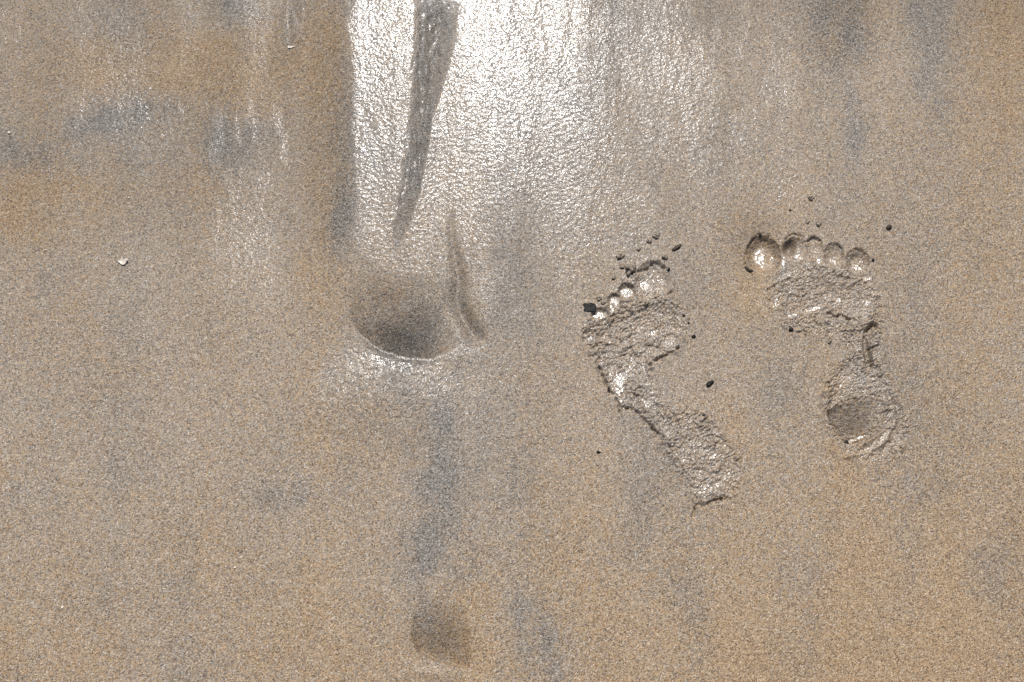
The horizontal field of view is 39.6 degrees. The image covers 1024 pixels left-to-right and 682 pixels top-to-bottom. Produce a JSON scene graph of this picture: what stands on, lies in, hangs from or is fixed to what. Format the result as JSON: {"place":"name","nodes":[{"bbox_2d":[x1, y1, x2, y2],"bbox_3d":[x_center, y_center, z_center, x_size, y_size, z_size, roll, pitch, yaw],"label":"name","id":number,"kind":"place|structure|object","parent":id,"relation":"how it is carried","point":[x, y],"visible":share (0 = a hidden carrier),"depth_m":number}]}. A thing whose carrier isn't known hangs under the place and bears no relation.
{"place":"outdoors","nodes":[
{"label":"outdoors","id":0,"kind":"place"},
{"bbox_2d":[0,0,1023,681],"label":"sand","id":1,"kind":"structure","parent":0,"point":[204,390],"depth_m":1.50},
{"bbox_2d":[118,257,127,264],"bbox_3d":[-0.419,-0.086,1.532,0.009,0.004,0.010,36,74,12],"label":"shell fragment","id":2,"kind":"object","parent":1,"relation":"on","point":[121,261],"visible":1,"depth_m":1.53},
{"bbox_2d":[349,274,449,360],"bbox_3d":[-0.120,-0.021,1.521,0.107,0.029,0.100,0,70,0],"label":"sand hollow","id":3,"kind":"object","parent":1,"relation":"on","point":[395,315],"visible":1,"depth_m":1.52},
{"bbox_2d":[399,0,465,236],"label":"runnel","id":4,"kind":"object","parent":1,"relation":"on","point":[433,29],"visible":1,"depth_m":1.61},
{"bbox_2d":[409,601,473,670],"bbox_3d":[-0.069,0.291,1.399,0.063,0.011,0.068,0,70,0],"label":"sand hollow","id":5,"kind":"object","parent":1,"relation":"on","point":[440,634],"visible":1,"depth_m":1.40},
{"bbox_2d":[452,268,482,344],"bbox_3d":[-0.052,-0.036,1.516,0.024,0.008,0.093,-15,71,-6],"label":"crease","id":6,"kind":"object","parent":1,"relation":"on","point":[467,323],"visible":1,"depth_m":1.52},
{"bbox_2d":[583,302,595,311],"bbox_3d":[0.082,-0.036,1.510,0.015,0.002,0.011,1,73,5],"label":"black chip","id":7,"kind":"object","parent":1,"relation":"on","point":[590,307],"visible":1,"depth_m":1.51},
{"bbox_2d":[616,253,624,258],"bbox_3d":[0.116,-0.091,1.529,0.010,0.006,0.007,-2,73,-6],"label":"sand clod","id":8,"kind":"object","parent":1,"relation":"on","point":[620,255],"visible":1,"depth_m":1.53},
{"bbox_2d":[625,260,635,275],"bbox_3d":[0.127,-0.078,1.524,0.013,0.011,0.019,27,64,7],"label":"sand clod","id":9,"kind":"object","parent":1,"relation":"on","point":[630,267],"visible":1,"depth_m":1.52},
{"bbox_2d":[652,232,659,238],"bbox_3d":[0.156,-0.114,1.537,0.008,0.005,0.007,-37,80,-21],"label":"sand clod","id":10,"kind":"object","parent":1,"relation":"on","point":[656,235],"visible":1,"depth_m":1.54},
{"bbox_2d":[580,260,744,518],"bbox_3d":[0.153,0.051,1.482,0.116,0.011,0.279,-18,71,-6],"label":"footprint","id":11,"kind":"object","parent":1,"relation":"on","point":[629,339],"visible":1,"depth_m":1.49},
{"bbox_2d":[672,244,681,250],"bbox_3d":[0.177,-0.101,1.532,0.015,0.005,0.004,-32,79,-7],"label":"twig scrap","id":12,"kind":"object","parent":1,"relation":"on","point":[678,246],"visible":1,"depth_m":1.53},
{"bbox_2d":[706,380,713,386],"bbox_3d":[0.206,0.044,1.483,0.010,0.005,0.005,-37,75,-10],"label":"seed husk","id":13,"kind":"object","parent":1,"relation":"on","point":[709,383],"visible":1,"depth_m":1.48},
{"bbox_2d":[746,235,910,464],"bbox_3d":[0.351,-0.002,1.505,0.124,0.022,0.280,-19,71,-7],"label":"footprint","id":14,"kind":"object","parent":1,"relation":"on","point":[864,414],"visible":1,"depth_m":1.50}
]}

